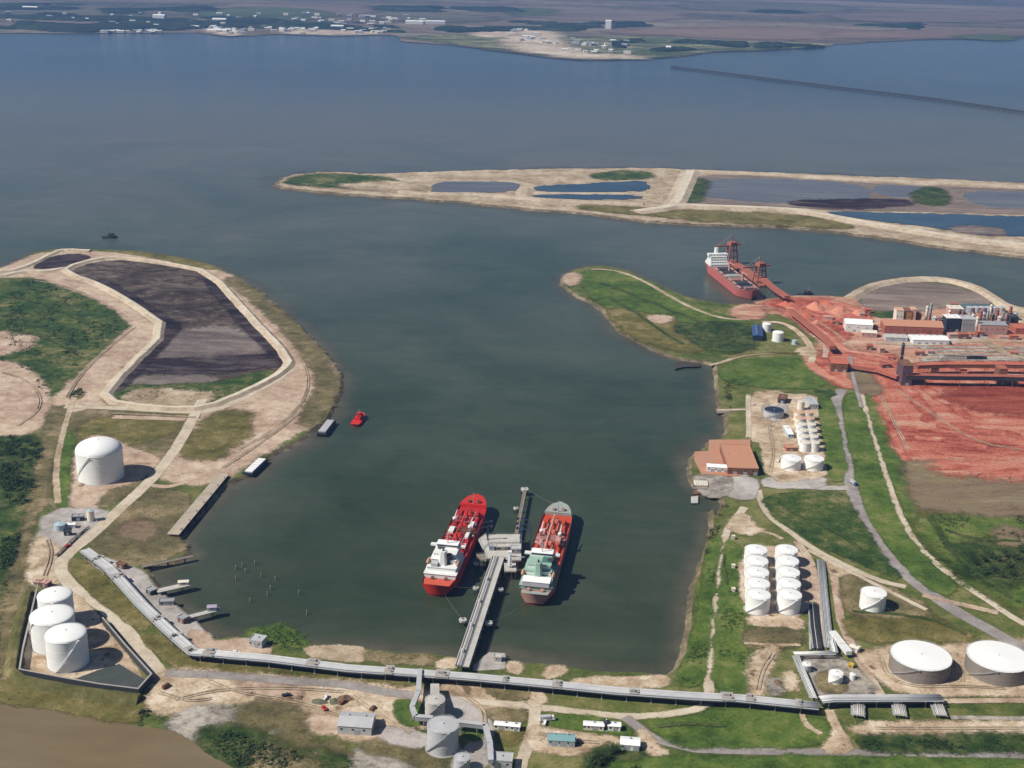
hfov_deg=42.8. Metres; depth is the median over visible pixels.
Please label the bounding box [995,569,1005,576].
tree
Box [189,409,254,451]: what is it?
grass verge
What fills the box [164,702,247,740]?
gravel ground
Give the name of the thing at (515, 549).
jetty shelter
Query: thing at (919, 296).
mud flat
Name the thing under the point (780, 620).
sand pad
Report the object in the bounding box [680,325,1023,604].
field shrubs
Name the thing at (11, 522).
marsh
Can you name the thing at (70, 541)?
pipe bundle
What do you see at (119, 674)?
basin water
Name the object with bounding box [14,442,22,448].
tree
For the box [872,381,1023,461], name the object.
red mud flat
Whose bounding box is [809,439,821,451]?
tank
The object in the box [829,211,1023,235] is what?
pond water
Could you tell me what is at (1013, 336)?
plant hut
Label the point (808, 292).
tugboat
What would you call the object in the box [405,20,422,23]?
building
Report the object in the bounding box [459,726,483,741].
green grass
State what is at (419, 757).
dry field
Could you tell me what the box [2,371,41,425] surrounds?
track
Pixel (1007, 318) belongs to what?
process column
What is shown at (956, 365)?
ore conveyor
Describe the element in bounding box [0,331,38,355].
bare soil
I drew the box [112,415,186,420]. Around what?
road
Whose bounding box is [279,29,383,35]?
sand flat
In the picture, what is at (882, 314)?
grass verge
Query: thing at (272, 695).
track
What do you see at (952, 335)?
plant hut
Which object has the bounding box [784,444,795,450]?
pump shed
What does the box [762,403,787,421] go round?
yard
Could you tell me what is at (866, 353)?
track
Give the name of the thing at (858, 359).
red dust ground
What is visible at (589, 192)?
dyke
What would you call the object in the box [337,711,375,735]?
shed
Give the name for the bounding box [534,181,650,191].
pond water
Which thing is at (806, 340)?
road
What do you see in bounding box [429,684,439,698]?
conveyor gallery
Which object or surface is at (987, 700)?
track
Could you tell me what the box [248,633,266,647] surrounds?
shore station
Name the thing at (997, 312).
process column
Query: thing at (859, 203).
pond bed
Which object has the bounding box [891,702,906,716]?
pipe spur
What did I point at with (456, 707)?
yard
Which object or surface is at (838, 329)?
red dust ground
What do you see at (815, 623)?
pipe bundle
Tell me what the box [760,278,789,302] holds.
ore conveyor
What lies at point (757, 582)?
storage tank
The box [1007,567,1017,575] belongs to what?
tree
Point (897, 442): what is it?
track
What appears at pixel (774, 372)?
green grass
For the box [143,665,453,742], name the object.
dirt ground
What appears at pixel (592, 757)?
tree
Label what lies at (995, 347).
road
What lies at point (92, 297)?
track
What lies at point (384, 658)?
grass verge
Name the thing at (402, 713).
green grass
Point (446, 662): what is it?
sand pad
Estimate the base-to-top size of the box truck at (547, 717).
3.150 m
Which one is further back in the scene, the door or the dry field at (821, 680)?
the dry field at (821, 680)
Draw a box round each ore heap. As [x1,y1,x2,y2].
[777,299,802,306]
[802,313,815,318]
[807,301,824,310]
[812,320,822,323]
[819,301,833,305]
[827,305,852,314]
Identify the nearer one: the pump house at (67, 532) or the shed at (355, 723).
the shed at (355, 723)
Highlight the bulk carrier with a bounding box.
[705,247,758,299]
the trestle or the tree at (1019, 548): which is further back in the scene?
the tree at (1019, 548)
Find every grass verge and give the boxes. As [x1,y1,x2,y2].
[0,405,66,680]
[0,679,147,723]
[47,405,186,508]
[68,558,150,630]
[69,390,85,399]
[73,413,183,444]
[101,370,275,405]
[120,250,216,269]
[140,634,293,675]
[173,413,199,418]
[179,423,253,461]
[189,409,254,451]
[225,277,338,426]
[283,173,399,188]
[296,670,411,688]
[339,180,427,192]
[363,651,440,665]
[485,686,530,700]
[496,730,523,745]
[576,204,855,228]
[589,170,657,180]
[688,178,710,202]
[870,311,893,318]
[910,187,950,205]
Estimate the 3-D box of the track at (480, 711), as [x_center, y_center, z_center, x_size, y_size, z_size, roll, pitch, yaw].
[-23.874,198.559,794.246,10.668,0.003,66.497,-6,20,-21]
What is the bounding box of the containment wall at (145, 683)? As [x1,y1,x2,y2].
[18,588,152,692]
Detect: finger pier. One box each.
[141,554,192,567]
[156,583,190,594]
[189,606,221,619]
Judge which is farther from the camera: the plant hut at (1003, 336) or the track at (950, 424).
the plant hut at (1003, 336)
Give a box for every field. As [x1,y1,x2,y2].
[0,7,118,15]
[88,489,191,566]
[187,7,335,21]
[211,1,379,15]
[233,698,353,762]
[359,11,507,22]
[359,738,451,767]
[503,8,696,21]
[507,7,566,15]
[603,26,866,40]
[605,307,705,353]
[673,2,855,11]
[741,626,805,649]
[814,670,848,693]
[819,12,1023,22]
[819,29,1023,39]
[838,574,931,618]
[841,615,975,645]
[949,34,1023,40]
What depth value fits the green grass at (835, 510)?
1063.02 m
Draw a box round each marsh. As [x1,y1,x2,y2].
[0,277,131,397]
[0,435,44,508]
[0,504,27,623]
[406,34,826,58]
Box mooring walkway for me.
[515,491,525,533]
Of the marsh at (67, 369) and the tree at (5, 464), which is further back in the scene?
the marsh at (67, 369)
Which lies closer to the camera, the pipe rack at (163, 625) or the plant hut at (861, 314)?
the pipe rack at (163, 625)
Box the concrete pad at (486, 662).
[473,652,505,670]
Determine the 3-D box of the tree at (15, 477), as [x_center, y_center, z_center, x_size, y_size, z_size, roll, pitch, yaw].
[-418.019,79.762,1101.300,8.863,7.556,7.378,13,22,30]
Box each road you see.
[53,399,206,678]
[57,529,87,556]
[64,369,293,413]
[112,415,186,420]
[165,670,413,698]
[419,506,747,718]
[515,690,542,767]
[621,715,1023,758]
[757,490,906,588]
[762,321,815,362]
[784,306,850,352]
[793,541,824,645]
[805,362,847,383]
[809,334,828,357]
[816,486,850,489]
[826,566,884,693]
[831,389,1023,649]
[860,393,1023,625]
[876,338,1023,344]
[922,593,998,613]
[980,338,1023,358]
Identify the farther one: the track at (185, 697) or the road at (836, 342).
the road at (836, 342)
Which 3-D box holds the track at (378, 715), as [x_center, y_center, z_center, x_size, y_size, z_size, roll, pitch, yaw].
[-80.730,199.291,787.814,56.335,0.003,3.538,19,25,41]
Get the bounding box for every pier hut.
[178,580,188,585]
[207,604,216,611]
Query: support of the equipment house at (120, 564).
on the yard at (139, 580)
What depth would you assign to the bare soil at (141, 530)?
1020.61 m
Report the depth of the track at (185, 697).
800.50 m
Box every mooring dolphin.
[459,617,466,627]
[472,586,478,594]
[473,561,478,569]
[484,620,492,630]
[497,587,503,596]
[513,506,518,513]
[521,487,528,495]
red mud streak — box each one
[898,386,936,422]
[915,434,987,449]
[919,387,981,421]
[936,424,1021,438]
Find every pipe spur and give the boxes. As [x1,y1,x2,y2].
[851,702,865,717]
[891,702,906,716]
[930,702,947,716]
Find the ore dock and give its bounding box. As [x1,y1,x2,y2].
[727,260,764,286]
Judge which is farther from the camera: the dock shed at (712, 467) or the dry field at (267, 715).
the dock shed at (712, 467)
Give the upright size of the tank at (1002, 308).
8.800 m
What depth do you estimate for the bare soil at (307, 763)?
742.54 m
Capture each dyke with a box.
[0,248,90,272]
[0,267,63,277]
[4,590,142,704]
[61,256,295,410]
[396,190,642,204]
[397,171,577,180]
[515,187,532,196]
[533,192,645,193]
[630,170,700,213]
[670,203,1023,248]
[692,169,1023,187]
[843,276,1023,312]
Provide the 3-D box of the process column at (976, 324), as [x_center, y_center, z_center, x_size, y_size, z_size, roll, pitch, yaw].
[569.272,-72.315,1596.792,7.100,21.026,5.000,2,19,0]
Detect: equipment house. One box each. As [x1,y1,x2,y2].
[38,578,51,587]
[116,560,127,569]
[145,586,156,594]
[158,597,174,605]
[177,613,189,623]
[777,393,787,403]
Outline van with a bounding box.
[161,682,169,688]
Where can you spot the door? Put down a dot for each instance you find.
(356, 732)
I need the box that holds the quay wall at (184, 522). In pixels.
[167,473,228,536]
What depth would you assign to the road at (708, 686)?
803.39 m
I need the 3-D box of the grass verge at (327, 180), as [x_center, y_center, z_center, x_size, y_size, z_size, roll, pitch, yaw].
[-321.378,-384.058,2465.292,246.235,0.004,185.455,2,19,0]
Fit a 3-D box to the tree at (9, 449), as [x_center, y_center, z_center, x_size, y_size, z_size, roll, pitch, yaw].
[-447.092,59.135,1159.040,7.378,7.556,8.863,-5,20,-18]
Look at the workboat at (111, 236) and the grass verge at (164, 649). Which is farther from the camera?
the workboat at (111, 236)
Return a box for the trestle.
[455,556,503,669]
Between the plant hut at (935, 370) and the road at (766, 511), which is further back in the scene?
the plant hut at (935, 370)
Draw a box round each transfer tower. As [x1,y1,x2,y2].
[896,359,913,385]
[994,364,1007,384]
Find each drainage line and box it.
[8,327,75,351]
[598,282,709,324]
[612,299,683,343]
[656,721,725,727]
[723,554,727,582]
[778,502,865,551]
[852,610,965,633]
[927,515,1012,598]
[945,528,1020,541]
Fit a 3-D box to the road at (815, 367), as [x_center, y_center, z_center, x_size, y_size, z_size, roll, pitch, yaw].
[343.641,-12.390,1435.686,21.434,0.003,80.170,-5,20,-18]
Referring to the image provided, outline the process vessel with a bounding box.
[86,508,97,522]
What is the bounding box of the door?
[354,730,359,734]
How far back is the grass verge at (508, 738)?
769.43 m
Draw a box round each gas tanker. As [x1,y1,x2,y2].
[423,492,485,596]
[519,500,571,605]
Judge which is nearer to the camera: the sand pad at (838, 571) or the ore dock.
the sand pad at (838, 571)
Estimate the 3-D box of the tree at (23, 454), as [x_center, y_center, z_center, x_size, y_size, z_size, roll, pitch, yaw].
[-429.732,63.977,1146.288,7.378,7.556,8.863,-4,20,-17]
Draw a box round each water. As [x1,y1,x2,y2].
[0,33,1023,672]
[0,704,232,767]
[2,251,1007,674]
[76,664,144,687]
[271,168,1023,258]
[431,181,519,191]
[531,194,642,199]
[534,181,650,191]
[704,178,873,202]
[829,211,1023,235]
[872,185,921,196]
[945,303,994,312]
[963,191,1023,208]
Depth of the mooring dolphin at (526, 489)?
1107.15 m
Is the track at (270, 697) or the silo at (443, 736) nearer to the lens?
the silo at (443, 736)
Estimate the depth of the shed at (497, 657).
849.12 m
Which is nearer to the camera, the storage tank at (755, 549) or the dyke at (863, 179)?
the storage tank at (755, 549)
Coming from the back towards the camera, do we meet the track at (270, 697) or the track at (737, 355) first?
the track at (737, 355)
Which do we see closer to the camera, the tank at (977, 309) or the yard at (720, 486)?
the yard at (720, 486)
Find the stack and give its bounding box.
[900,343,904,358]
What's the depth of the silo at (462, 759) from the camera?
734.87 m
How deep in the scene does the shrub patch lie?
877.75 m
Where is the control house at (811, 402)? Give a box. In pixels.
[804,397,818,408]
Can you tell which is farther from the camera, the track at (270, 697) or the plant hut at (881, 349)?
the plant hut at (881, 349)
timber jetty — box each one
[675,361,699,370]
[691,496,697,503]
[716,409,729,415]
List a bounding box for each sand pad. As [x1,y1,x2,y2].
[24,536,68,586]
[24,592,142,678]
[68,435,159,508]
[186,629,271,653]
[303,644,367,662]
[435,657,456,668]
[439,682,544,711]
[505,661,523,674]
[527,689,547,706]
[542,664,567,678]
[570,674,670,688]
[637,728,668,756]
[726,513,765,535]
[738,546,812,616]
[745,613,804,629]
[794,347,816,356]
[821,730,853,753]
[825,560,855,576]
[848,719,1023,736]
[855,639,1023,697]
[1005,311,1023,322]
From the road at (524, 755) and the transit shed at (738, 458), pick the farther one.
the transit shed at (738, 458)
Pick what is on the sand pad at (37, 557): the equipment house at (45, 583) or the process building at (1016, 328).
the equipment house at (45, 583)
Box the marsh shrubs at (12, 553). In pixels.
[0,279,117,584]
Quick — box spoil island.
[273,168,1023,257]
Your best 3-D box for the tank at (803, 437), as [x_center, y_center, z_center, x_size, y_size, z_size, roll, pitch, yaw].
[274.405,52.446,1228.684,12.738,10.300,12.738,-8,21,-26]
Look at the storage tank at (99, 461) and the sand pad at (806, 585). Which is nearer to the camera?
the sand pad at (806, 585)
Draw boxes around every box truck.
[539,714,554,721]
[574,737,580,743]
[850,479,857,485]
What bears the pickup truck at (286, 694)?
on the track at (272, 695)
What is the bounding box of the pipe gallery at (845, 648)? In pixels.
[829,630,851,654]
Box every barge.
[243,458,267,476]
[317,419,335,436]
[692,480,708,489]
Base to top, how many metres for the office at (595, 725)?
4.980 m
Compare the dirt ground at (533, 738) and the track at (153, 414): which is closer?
the dirt ground at (533, 738)
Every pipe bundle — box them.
[56,526,88,554]
[807,601,822,649]
[807,623,812,649]
[817,559,833,647]
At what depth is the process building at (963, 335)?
1571.63 m
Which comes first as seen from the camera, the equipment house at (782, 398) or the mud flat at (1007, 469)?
the mud flat at (1007, 469)
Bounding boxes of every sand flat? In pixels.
[0,251,339,485]
[0,361,53,436]
[206,28,242,35]
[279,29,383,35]
[467,31,521,36]
[492,30,646,59]
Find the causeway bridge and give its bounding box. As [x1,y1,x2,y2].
[671,66,1023,112]
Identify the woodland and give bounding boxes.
[0,2,926,51]
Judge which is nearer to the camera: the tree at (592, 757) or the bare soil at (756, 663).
the tree at (592, 757)
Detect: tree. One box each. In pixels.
[0,482,9,490]
[1,462,10,467]
[3,493,12,501]
[4,446,11,453]
[10,474,18,482]
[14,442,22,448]
[18,452,26,460]
[18,493,26,499]
[28,449,37,454]
[588,754,598,762]
[594,756,604,764]
[596,751,606,759]
[601,749,611,758]
[606,744,617,752]
[612,743,621,751]
[967,552,977,558]
[971,556,981,564]
[980,566,990,574]
[985,551,994,557]
[989,563,997,570]
[993,553,1002,559]
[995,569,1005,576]
[1001,548,1010,555]
[1003,559,1014,567]
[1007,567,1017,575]
[1010,551,1020,559]
[1016,544,1023,551]
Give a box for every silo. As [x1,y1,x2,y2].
[424,692,446,716]
[425,714,462,758]
[452,751,471,767]
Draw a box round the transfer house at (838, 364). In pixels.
[829,357,847,372]
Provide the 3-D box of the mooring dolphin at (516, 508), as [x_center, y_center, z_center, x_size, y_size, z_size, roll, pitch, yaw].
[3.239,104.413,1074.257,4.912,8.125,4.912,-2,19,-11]
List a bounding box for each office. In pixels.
[494,720,509,730]
[510,722,520,731]
[583,720,604,730]
[607,721,620,731]
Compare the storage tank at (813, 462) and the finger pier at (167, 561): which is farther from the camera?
the storage tank at (813, 462)
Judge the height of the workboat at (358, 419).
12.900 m
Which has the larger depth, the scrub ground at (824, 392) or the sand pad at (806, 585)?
the scrub ground at (824, 392)
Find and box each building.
[152,14,166,18]
[206,29,227,31]
[212,18,227,19]
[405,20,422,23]
[426,20,444,23]
[605,20,611,28]
[880,318,943,335]
[945,305,963,313]
[957,314,975,331]
[957,332,969,338]
[977,320,1008,334]
[1008,314,1018,324]
[1009,323,1023,333]
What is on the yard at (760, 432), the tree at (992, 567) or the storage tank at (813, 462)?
the storage tank at (813, 462)
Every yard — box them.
[36,507,109,562]
[88,557,212,638]
[377,726,426,747]
[445,696,494,767]
[692,474,733,497]
[727,476,759,499]
[750,390,827,481]
[761,477,826,488]
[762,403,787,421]
[797,655,878,695]
[888,335,987,346]
[930,342,1023,356]
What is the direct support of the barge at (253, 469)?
on the water at (474, 349)
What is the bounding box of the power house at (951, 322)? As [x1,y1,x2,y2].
[942,314,960,331]
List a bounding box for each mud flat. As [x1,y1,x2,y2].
[859,282,992,311]
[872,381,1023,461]
[901,458,1023,518]
[925,458,1023,482]
[939,384,1023,416]
[946,225,1006,235]
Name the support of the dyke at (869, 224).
on the spoil island
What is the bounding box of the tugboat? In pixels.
[797,287,813,295]
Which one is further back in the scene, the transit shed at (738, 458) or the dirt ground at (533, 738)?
the transit shed at (738, 458)
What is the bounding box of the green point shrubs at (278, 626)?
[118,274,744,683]
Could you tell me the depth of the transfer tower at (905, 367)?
1399.96 m
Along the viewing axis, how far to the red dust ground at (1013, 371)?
1449.47 m
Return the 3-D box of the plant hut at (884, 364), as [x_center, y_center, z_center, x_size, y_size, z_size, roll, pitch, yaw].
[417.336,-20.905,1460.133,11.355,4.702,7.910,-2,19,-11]
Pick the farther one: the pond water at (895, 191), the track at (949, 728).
the pond water at (895, 191)
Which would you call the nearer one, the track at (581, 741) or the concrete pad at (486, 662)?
the track at (581, 741)
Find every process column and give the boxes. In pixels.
[924,306,929,319]
[928,303,932,319]
[974,317,979,331]
[979,309,982,320]
[986,310,989,320]
[989,304,992,319]
[995,308,999,319]
[1005,313,1009,327]
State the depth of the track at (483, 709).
802.70 m
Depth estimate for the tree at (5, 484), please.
1084.36 m
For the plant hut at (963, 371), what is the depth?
1441.19 m
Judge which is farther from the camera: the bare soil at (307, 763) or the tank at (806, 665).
the tank at (806, 665)
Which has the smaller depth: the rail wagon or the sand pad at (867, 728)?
the sand pad at (867, 728)
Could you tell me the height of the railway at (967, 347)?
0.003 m
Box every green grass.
[51,429,76,507]
[392,699,424,726]
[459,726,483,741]
[547,713,632,735]
[579,270,751,355]
[607,752,1023,767]
[645,706,831,749]
[676,524,722,687]
[710,540,750,693]
[718,357,827,388]
[762,491,901,578]
[818,396,847,481]
[842,393,956,594]
[856,730,1023,754]
[865,395,981,590]
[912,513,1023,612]
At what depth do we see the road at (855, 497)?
1013.81 m
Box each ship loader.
[714,235,741,262]
[742,257,770,283]
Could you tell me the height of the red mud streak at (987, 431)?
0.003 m
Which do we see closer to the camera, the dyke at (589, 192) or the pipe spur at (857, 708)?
the pipe spur at (857, 708)
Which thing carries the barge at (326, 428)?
on the water at (474, 349)
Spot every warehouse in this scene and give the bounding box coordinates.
[883,333,907,341]
[908,334,949,344]
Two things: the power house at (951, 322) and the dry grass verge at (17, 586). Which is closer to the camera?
the dry grass verge at (17, 586)
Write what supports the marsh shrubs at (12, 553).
on the ground at (734, 425)
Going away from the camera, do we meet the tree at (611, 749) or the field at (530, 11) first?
the tree at (611, 749)
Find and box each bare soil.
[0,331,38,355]
[115,517,160,542]
[120,388,215,405]
[234,680,304,698]
[246,742,322,767]
[300,711,338,731]
[348,746,416,767]
[562,272,581,285]
[647,314,673,323]
[730,304,766,319]
[743,643,780,695]
[765,677,785,695]
[780,670,799,691]
[847,369,882,395]
[989,525,1023,546]
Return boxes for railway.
[919,346,1023,348]
[919,357,1020,358]
[919,358,1023,361]
[921,349,1023,351]
[925,353,1023,355]
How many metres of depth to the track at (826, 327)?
1587.98 m
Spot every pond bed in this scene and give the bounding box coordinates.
[34,254,90,268]
[71,260,280,385]
[96,279,181,391]
[123,353,282,375]
[128,373,220,385]
[155,324,267,358]
[203,276,281,361]
[692,174,1023,213]
[789,198,914,209]
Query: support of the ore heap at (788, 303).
on the red dust ground at (838, 329)
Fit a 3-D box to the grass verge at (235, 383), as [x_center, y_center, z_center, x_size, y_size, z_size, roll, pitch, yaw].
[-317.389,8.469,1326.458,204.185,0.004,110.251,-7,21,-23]
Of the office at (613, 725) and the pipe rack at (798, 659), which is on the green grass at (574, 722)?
the office at (613, 725)
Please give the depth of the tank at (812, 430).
1241.00 m
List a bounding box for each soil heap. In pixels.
[268,729,283,734]
[283,696,293,701]
[312,699,328,704]
[329,698,337,704]
[337,694,349,704]
[774,679,782,686]
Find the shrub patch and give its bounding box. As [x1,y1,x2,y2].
[241,623,310,647]
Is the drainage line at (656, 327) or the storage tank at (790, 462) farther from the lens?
the drainage line at (656, 327)
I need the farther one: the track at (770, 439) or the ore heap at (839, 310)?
the ore heap at (839, 310)
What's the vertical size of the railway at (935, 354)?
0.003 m
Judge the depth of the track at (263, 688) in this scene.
811.08 m
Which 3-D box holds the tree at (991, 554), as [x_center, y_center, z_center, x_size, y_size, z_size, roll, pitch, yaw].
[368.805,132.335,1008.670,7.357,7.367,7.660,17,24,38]
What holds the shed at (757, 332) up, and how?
on the scrub ground at (742, 333)
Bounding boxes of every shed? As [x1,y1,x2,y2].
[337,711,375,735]
[493,652,502,661]
[620,736,639,750]
[706,463,726,471]
[720,444,758,475]
[752,324,762,340]
[783,425,793,437]
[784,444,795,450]
[843,318,872,331]
[848,662,853,668]
[849,643,861,652]
[860,329,876,337]
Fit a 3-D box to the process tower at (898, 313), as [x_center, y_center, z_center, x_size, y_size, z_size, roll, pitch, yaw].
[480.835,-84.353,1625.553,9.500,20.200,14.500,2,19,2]
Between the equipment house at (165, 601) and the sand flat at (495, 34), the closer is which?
the equipment house at (165, 601)
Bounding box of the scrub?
[137,708,1023,767]
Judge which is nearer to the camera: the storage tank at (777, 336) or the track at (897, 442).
the track at (897, 442)
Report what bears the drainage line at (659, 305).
on the scrub ground at (742, 333)
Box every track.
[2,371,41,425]
[2,372,38,425]
[32,280,129,319]
[36,280,131,319]
[42,539,49,574]
[45,539,52,574]
[53,395,77,502]
[65,326,133,396]
[68,326,135,396]
[112,413,185,416]
[113,412,195,416]
[151,463,236,487]
[157,692,209,700]
[160,691,210,698]
[175,686,344,697]
[175,688,342,699]
[205,680,336,715]
[207,678,339,713]
[222,413,296,466]
[223,413,298,467]
[237,293,308,448]
[237,294,307,448]
[350,695,409,732]
[354,694,411,731]
[448,685,485,739]
[451,684,487,723]
[537,733,598,743]
[539,731,597,740]
[591,268,749,319]
[708,353,776,365]
[717,408,747,410]
[727,352,799,357]
[744,641,800,645]
[745,394,751,436]
[750,529,783,538]
[755,652,770,688]
[759,653,775,688]
[764,399,772,471]
[765,306,855,350]
[767,306,857,350]
[767,399,774,471]
[799,714,822,734]
[806,549,926,609]
[824,710,845,735]
[826,346,897,360]
[849,355,862,406]
[874,726,1023,726]
[875,728,1023,728]
[878,657,1003,688]
[880,396,907,448]
[882,396,909,448]
[882,409,910,460]
[882,657,1003,687]
[896,389,1019,449]
[898,389,1017,448]
[942,698,1023,703]
[944,649,964,680]
[949,715,1023,719]
[951,656,960,680]
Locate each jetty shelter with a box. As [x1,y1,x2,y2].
[488,543,494,550]
[496,543,508,549]
[510,545,520,553]
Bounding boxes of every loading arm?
[477,520,492,535]
[477,525,492,540]
[516,517,530,533]
[516,527,531,543]
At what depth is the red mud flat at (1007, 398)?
1367.98 m
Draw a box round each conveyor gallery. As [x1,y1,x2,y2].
[409,669,432,728]
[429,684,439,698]
[456,719,493,763]
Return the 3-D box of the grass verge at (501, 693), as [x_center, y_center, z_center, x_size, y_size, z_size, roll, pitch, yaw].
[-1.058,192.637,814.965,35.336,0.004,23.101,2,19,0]
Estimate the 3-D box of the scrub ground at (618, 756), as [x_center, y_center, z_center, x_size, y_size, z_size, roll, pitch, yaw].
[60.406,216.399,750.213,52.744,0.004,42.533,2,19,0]
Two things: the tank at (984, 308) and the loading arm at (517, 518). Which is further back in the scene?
the tank at (984, 308)
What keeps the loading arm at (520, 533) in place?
on the jetty platform at (503, 538)
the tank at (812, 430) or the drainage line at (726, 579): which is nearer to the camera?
the drainage line at (726, 579)
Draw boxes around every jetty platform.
[476,552,485,569]
[478,532,487,553]
[484,543,520,568]
[486,534,519,542]
[504,563,515,579]
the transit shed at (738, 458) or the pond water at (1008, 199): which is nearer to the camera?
the transit shed at (738, 458)
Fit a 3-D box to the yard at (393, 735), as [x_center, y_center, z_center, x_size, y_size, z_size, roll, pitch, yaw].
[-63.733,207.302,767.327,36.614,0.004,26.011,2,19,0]
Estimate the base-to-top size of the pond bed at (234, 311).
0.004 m
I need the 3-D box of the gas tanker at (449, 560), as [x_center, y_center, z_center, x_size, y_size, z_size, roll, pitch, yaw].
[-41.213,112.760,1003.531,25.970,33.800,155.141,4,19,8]
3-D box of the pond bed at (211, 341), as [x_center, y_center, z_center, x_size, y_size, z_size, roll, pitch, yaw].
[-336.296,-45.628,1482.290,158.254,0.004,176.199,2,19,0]
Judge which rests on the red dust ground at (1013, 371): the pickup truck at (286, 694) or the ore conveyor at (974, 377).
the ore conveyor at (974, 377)
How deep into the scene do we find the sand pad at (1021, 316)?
1674.81 m
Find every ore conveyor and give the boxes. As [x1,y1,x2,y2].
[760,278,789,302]
[788,309,835,351]
[848,363,898,378]
[906,373,1023,387]
[915,362,1023,374]
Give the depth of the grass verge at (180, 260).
1853.92 m
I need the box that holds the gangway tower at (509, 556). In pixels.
[507,550,524,567]
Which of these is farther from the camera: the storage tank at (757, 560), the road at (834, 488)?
the road at (834, 488)
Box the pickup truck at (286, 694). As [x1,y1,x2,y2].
[282,692,290,696]
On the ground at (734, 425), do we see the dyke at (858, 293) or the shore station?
the dyke at (858, 293)
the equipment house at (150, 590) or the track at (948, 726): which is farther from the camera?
the equipment house at (150, 590)
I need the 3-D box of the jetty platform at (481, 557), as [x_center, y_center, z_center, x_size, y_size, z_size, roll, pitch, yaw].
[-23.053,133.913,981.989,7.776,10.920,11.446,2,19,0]
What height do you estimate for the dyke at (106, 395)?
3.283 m
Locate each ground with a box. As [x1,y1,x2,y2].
[0,0,1023,60]
[0,249,1023,767]
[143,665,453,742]
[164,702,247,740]
[193,721,354,767]
[485,707,527,724]
[523,724,619,755]
[580,741,651,767]
[674,321,759,353]
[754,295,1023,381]
[764,297,870,343]
[814,388,836,396]
[815,351,898,388]
[912,360,1023,386]
[948,537,1023,589]
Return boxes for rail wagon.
[940,356,952,358]
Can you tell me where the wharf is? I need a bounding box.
[694,439,749,476]
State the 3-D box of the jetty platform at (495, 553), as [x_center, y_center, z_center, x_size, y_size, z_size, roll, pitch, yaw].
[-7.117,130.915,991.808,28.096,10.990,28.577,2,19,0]
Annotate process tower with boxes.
[893,307,904,319]
[903,308,911,319]
[910,306,916,319]
[915,311,921,319]
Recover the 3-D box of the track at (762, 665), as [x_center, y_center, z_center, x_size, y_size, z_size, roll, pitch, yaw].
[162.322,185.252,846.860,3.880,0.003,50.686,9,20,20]
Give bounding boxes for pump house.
[63,529,71,535]
[65,521,75,527]
[71,513,84,520]
[491,751,513,767]
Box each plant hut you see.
[824,315,832,319]
[832,320,839,324]
[858,312,864,316]
[864,308,871,313]
[866,344,872,349]
[878,347,885,352]
[879,362,891,367]
[888,355,894,359]
[915,351,924,355]
[925,349,933,353]
[930,368,938,373]
[946,332,957,337]
[960,369,967,373]
[970,332,977,336]
[975,330,984,335]
[998,335,1008,338]
[1008,334,1018,339]
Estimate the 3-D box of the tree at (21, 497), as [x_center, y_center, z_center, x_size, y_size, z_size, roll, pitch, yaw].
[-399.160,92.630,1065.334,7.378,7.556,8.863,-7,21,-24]
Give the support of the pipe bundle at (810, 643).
on the ground at (734, 425)
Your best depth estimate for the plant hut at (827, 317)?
1638.41 m
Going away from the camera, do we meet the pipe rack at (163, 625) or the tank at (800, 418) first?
the pipe rack at (163, 625)
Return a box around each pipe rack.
[79,548,818,713]
[792,655,816,698]
[793,651,835,658]
[818,694,943,708]
[828,631,837,653]
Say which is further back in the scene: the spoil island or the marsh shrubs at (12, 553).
the spoil island
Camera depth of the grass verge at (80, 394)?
1311.48 m
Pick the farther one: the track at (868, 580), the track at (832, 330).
the track at (832, 330)
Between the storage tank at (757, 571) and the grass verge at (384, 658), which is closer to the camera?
the grass verge at (384, 658)
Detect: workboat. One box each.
[102,231,117,238]
[350,412,364,426]
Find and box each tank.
[28,603,75,655]
[37,585,76,621]
[44,622,93,673]
[52,520,67,531]
[75,436,125,485]
[603,719,609,730]
[742,544,769,565]
[742,555,770,576]
[743,565,771,588]
[743,576,772,599]
[743,587,773,615]
[762,322,772,331]
[764,405,785,418]
[771,330,785,342]
[772,543,800,565]
[773,554,801,576]
[773,565,802,588]
[774,576,803,599]
[774,587,804,615]
[781,454,803,470]
[791,340,798,344]
[793,409,803,419]
[795,415,805,425]
[796,421,806,432]
[797,399,806,410]
[797,427,807,438]
[798,433,809,444]
[799,439,810,451]
[800,660,815,672]
[803,409,815,420]
[803,453,826,471]
[805,415,814,422]
[806,421,817,432]
[807,428,819,438]
[808,433,820,444]
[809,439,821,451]
[827,667,847,684]
[849,672,859,680]
[859,585,889,612]
[888,639,953,685]
[964,639,1023,686]
[966,306,973,312]
[973,306,980,312]
[979,306,986,311]
[997,306,1004,312]
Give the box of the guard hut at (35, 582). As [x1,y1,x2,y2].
[32,579,39,585]
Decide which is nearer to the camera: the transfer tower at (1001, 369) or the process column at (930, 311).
the transfer tower at (1001, 369)
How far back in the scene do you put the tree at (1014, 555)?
1006.54 m
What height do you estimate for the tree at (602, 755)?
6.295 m
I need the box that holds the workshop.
[547,732,574,746]
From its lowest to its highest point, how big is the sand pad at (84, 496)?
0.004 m

